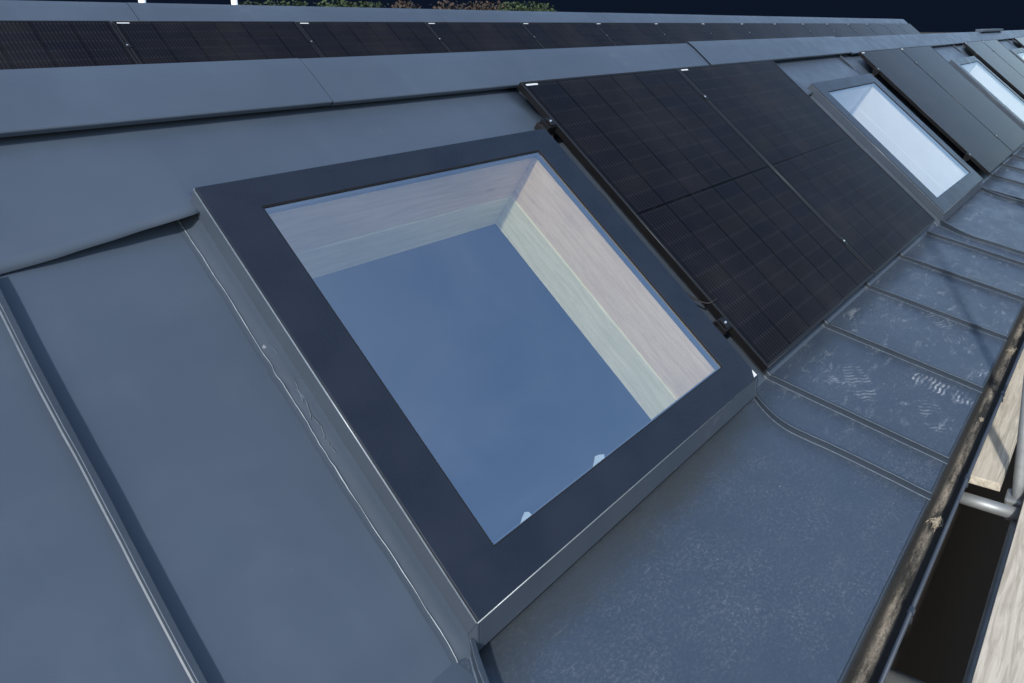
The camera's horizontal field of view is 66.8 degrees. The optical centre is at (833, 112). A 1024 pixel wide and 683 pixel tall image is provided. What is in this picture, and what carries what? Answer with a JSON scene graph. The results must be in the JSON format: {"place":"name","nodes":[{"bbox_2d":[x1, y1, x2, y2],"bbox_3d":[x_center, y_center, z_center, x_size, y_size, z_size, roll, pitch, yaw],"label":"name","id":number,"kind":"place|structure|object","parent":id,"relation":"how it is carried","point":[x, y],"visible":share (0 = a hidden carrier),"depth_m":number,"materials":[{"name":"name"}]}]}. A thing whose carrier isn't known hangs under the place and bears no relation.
{"place":"outdoors","nodes":[
{"label":"outdoors","id":0,"kind":"place"},
{"bbox_2d":[25,0,1023,31],"bbox_3d":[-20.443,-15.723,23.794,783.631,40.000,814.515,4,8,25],"label":"sky","id":1,"kind":"structure","parent":0,"point":[948,15],"depth_m":409.78,"materials":[{"name":"black"}]},
{"bbox_2d":[920,32,956,33],"bbox_3d":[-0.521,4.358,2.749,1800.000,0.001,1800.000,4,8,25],"label":"ground","id":2,"kind":"structure","parent":0,"point":[935,32],"depth_m":402.41,"materials":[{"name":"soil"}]},
{"bbox_2d":[231,0,237,4],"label":"upright pole","id":3,"kind":"object","parent":2,"relation":"on","point":[234,2],"depth_m":6.49,"materials":[{"name":"white"}]},
{"bbox_2d":[227,0,268,5],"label":"tree","id":4,"kind":"object","parent":2,"relation":"on","point":[245,2],"depth_m":12.73,"materials":[{"name":"green plant"}]},
{"bbox_2d":[248,0,348,6],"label":"tree","id":5,"kind":"object","parent":2,"relation":"on","point":[330,5],"visible":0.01,"depth_m":14.64,"materials":[{"name":"green plant"}]},
{"bbox_2d":[282,0,377,7],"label":"tree","id":6,"kind":"object","parent":2,"relation":"on","point":[327,4],"visible":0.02,"depth_m":12.94,"materials":[{"name":"green plant"}]},
{"bbox_2d":[340,1,388,7],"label":"tree","id":7,"kind":"object","parent":2,"relation":"on","point":[365,4],"visible":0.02,"depth_m":14.60,"materials":[{"name":"green plant"}]},
{"bbox_2d":[391,0,420,8],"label":"tree","id":8,"kind":"object","parent":2,"relation":"on","point":[401,4],"visible":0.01,"depth_m":12.47,"materials":[{"name":"green plant"}]},
{"bbox_2d":[0,0,907,23],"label":"roof ridge","id":9,"kind":"structure","parent":2,"relation":"on","point":[58,10],"depth_m":6.14,"materials":[{"name":"metal"}]},
{"bbox_2d":[430,0,497,10],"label":"tree","id":10,"kind":"object","parent":2,"relation":"on","point":[449,5],"visible":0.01,"depth_m":14.55,"materials":[{"name":"green plant"}]},
{"bbox_2d":[464,0,522,10],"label":"tree","id":11,"kind":"object","parent":2,"relation":"on","point":[487,4],"visible":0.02,"depth_m":15.71,"materials":[{"name":"green plant"}]},
{"bbox_2d":[0,29,1023,682],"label":"roof","id":12,"kind":"structure","parent":2,"relation":"on","point":[176,505],"depth_m":1.96,"materials":[{"name":"metal"}]},
{"bbox_2d":[173,128,757,663],"bbox_3d":[-1.152,0.846,2.366,1.571,0.481,1.302,44,23,14],"label":"skylight","id":13,"kind":"object","parent":12,"relation":"attached to","point":[267,250],"visible":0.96,"depth_m":2.08,"materials":[{"name":"metal"}]},
{"bbox_2d":[534,122,557,135],"bbox_3d":[-0.825,-0.057,4.088,0.070,0.068,2.388,44,23,14],"label":"mounting rail","id":14,"kind":"object","parent":12,"relation":"attached to","point":[538,126],"visible":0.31,"depth_m":3.05,"materials":[{"name":"black metal"}]},
{"bbox_2d":[517,68,873,371],"bbox_3d":[-0.638,0.393,3.421,1.725,0.057,1.180,44,23,14],"label":"solar panel","id":15,"kind":"object","parent":14,"relation":"attached to","point":[709,200],"visible":0.91,"depth_m":3.29,"materials":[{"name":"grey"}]},
{"bbox_2d":[551,135,716,303],"bbox_3d":[-0.896,0.450,2.920,0.862,0.655,0.061,3,8,22],"label":"cable","id":16,"kind":"object","parent":15,"relation":"attached to","point":[692,297],"visible":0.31,"depth_m":2.80,"materials":[{"name":"black rubber"}]},
{"bbox_2d":[677,59,935,274],"bbox_3d":[-0.139,0.258,4.458,1.725,0.057,1.150,44,23,14],"label":"solar panel","id":17,"kind":"object","parent":14,"relation":"attached to","point":[869,210],"visible":0.82,"depth_m":4.36,"materials":[{"name":"grey"}]},
{"bbox_2d":[807,73,982,225],"bbox_3d":[0.492,0.403,5.780,1.571,0.480,1.302,44,23,14],"label":"skylight","id":18,"kind":"object","parent":12,"relation":"attached to","point":[919,161],"visible":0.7,"depth_m":6.11,"materials":[{"name":"glass"}]},
{"bbox_2d":[878,341,1023,682],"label":"gutter","id":19,"kind":"object","parent":12,"relation":"attached to","point":[911,610],"visible":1,"depth_m":2.16,"materials":[{"name":"black metal"}]},
{"bbox_2d":[845,308,1023,682],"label":"gutter dirt","id":20,"kind":"structure","parent":19,"relation":"in","point":[868,666],"depth_m":2.25,"materials":[{"name":"brown soil"}]},
{"bbox_2d":[926,516,943,531],"bbox_3d":[0.354,1.415,2.319,0.069,0.028,0.066,-4,9,-30],"label":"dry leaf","id":21,"kind":"object","parent":20,"relation":"on","point":[935,521],"visible":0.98,"depth_m":2.32,"materials":[{"name":"beige plant"}]},
{"bbox_2d":[1008,348,1017,354],"bbox_3d":[0.934,1.256,3.549,0.054,0.025,0.074,6,10,40],"label":"straw tuft","id":22,"kind":"object","parent":20,"relation":"on","point":[1012,350],"visible":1,"depth_m":3.54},
{"bbox_2d":[949,56,1023,128],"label":"skylight","id":23,"kind":"object","parent":12,"relation":"attached to","point":[992,87],"visible":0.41,"depth_m":9.76,"materials":[{"name":"glass"}]},
{"bbox_2d":[963,40,1023,96],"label":"solar panel","id":24,"kind":"object","parent":12,"relation":"attached to","point":[997,64],"visible":0.96,"depth_m":10.51,"materials":[{"name":"black glass"}]},
{"bbox_2d":[982,39,1023,76],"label":"solar panel","id":25,"kind":"object","parent":12,"relation":"on","point":[1010,58],"visible":0.84,"depth_m":11.66,"materials":[{"name":"grey"}]},
{"bbox_2d":[1010,48,1023,62],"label":"skylight","id":26,"kind":"object","parent":12,"relation":"attached to","point":[1018,53],"visible":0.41,"depth_m":12.86,"materials":[{"name":"glass"}]},
{"bbox_2d":[1014,37,1023,47],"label":"solar panel","id":27,"kind":"object","parent":12,"relation":"on","point":[1020,40],"visible":0.87,"depth_m":13.98,"materials":[{"name":"black glass"}]},
{"label":"mounting rail","id":28,"kind":"object","parent":12,"relation":"attached to","visible":0},
{"bbox_2d":[858,48,1012,174],"bbox_3d":[1.078,-0.070,6.986,1.725,0.057,1.180,44,23,14],"label":"solar panel","id":29,"kind":"object","parent":28,"relation":"attached to","point":[971,137],"visible":1,"depth_m":6.88,"materials":[{"name":"black glass"}]},
{"bbox_2d":[900,45,1023,151],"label":"solar panel","id":30,"kind":"object","parent":28,"relation":"on","point":[977,103],"visible":0.84,"depth_m":7.97,"materials":[{"name":"grey"}]},
{"bbox_2d":[498,1,545,11],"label":"tree","id":31,"kind":"object","parent":2,"relation":"on","point":[519,7],"visible":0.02,"depth_m":14.12,"materials":[{"name":"green plant"}]},
{"bbox_2d":[531,3,554,11],"bbox_3d":[-6.575,0.036,15.937,1.949,5.181,1.900,4,8,25],"label":"tree","id":32,"kind":"object","parent":2,"relation":"on","point":[550,9],"visible":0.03,"depth_m":15.47,"materials":[{"name":"green plant"}]},
{"bbox_2d":[884,377,1023,682],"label":"scaffold","id":33,"kind":"object","parent":2,"relation":"on","point":[1009,509],"visible":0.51,"depth_m":2.76,"materials":[{"name":"grey metal"}]},
{"bbox_2d":[968,349,1023,491],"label":"scaffold board","id":34,"kind":"object","parent":33,"relation":"on","point":[989,471],"visible":0.34,"depth_m":3.15,"materials":[{"name":"beige wood"}]},
{"bbox_2d":[972,501,1023,682],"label":"scaffold board","id":35,"kind":"object","parent":33,"relation":"on","point":[1001,658],"visible":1,"depth_m":2.17,"materials":[{"name":"beige wood"}]},
{"label":"mounting rail","id":36,"kind":"object","parent":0,"visible":0},
{"bbox_2d":[0,20,137,69],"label":"solar panel","id":37,"kind":"object","parent":36,"relation":"on","point":[27,44],"visible":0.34,"depth_m":4.44,"materials":[{"name":"grey"}]},
{"bbox_2d":[111,21,322,63],"bbox_3d":[-4.291,-0.116,5.079,1.725,0.057,1.150,44,23,14],"label":"solar panel","id":38,"kind":"object","parent":36,"relation":"on","point":[152,42],"visible":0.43,"depth_m":5.16,"materials":[{"name":"grey"}]},
{"bbox_2d":[296,21,450,57],"bbox_3d":[-3.799,-0.249,6.103,1.725,0.057,1.150,44,23,14],"label":"solar panel","id":39,"kind":"object","parent":36,"relation":"on","point":[338,39],"visible":0.38,"depth_m":6.19,"materials":[{"name":"grey"}]},
{"bbox_2d":[425,22,543,52],"bbox_3d":[-3.306,-0.382,7.126,1.725,0.057,1.150,44,23,14],"label":"solar panel","id":40,"kind":"object","parent":36,"relation":"on","point":[452,37],"visible":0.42,"depth_m":7.22,"materials":[{"name":"grey"}]},
{"bbox_2d":[521,22,615,48],"bbox_3d":[-2.813,-0.515,8.150,1.725,0.057,1.150,44,23,14],"label":"solar panel","id":41,"kind":"object","parent":36,"relation":"on","point":[549,35],"visible":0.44,"depth_m":8.25,"materials":[{"name":"grey"}]},
{"bbox_2d":[595,23,672,45],"bbox_3d":[-2.320,-0.648,9.174,1.725,0.057,1.150,44,23,14],"label":"solar panel","id":42,"kind":"object","parent":36,"relation":"on","point":[623,34],"visible":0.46,"depth_m":9.28,"materials":[{"name":"grey"}]},
{"bbox_2d":[653,23,717,43],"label":"solar panel","id":43,"kind":"object","parent":36,"relation":"on","point":[676,33],"visible":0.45,"depth_m":10.31,"materials":[{"name":"grey"}]},
{"bbox_2d":[701,23,754,39],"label":"solar panel","id":44,"kind":"object","parent":36,"relation":"on","point":[728,31],"visible":0.35,"depth_m":11.35,"materials":[{"name":"grey"}]},
{"bbox_2d":[740,23,786,38],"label":"solar panel","id":45,"kind":"object","parent":36,"relation":"on","point":[763,30],"visible":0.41,"depth_m":12.37,"materials":[{"name":"grey"}]},
{"bbox_2d":[773,23,814,37],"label":"solar panel","id":46,"kind":"object","parent":36,"relation":"on","point":[793,30],"visible":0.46,"depth_m":13.39,"materials":[{"name":"grey"}]},
{"bbox_2d":[801,23,838,36],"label":"solar panel","id":47,"kind":"object","parent":36,"relation":"on","point":[819,29],"visible":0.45,"depth_m":14.42,"materials":[{"name":"grey"}]},
{"bbox_2d":[825,23,858,36],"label":"solar panel","id":48,"kind":"object","parent":36,"relation":"on","point":[842,30],"visible":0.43,"depth_m":15.44,"materials":[{"name":"grey"}]},
{"bbox_2d":[847,23,877,35],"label":"solar panel","id":49,"kind":"object","parent":36,"relation":"on","point":[861,29],"visible":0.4,"depth_m":16.47,"materials":[{"name":"grey"}]},
{"bbox_2d":[866,24,893,35],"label":"solar panel","id":50,"kind":"object","parent":36,"relation":"on","point":[879,29],"visible":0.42,"depth_m":17.49,"materials":[{"name":"grey"}]},
{"bbox_2d":[883,24,907,34],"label":"solar panel","id":51,"kind":"object","parent":36,"relation":"on","point":[895,29],"visible":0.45,"depth_m":18.53,"materials":[{"name":"grey"}]},
{"bbox_2d":[898,24,920,33],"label":"solar panel","id":52,"kind":"object","parent":36,"relation":"on","point":[909,28],"visible":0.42,"depth_m":19.55,"materials":[{"name":"grey"}]}
]}

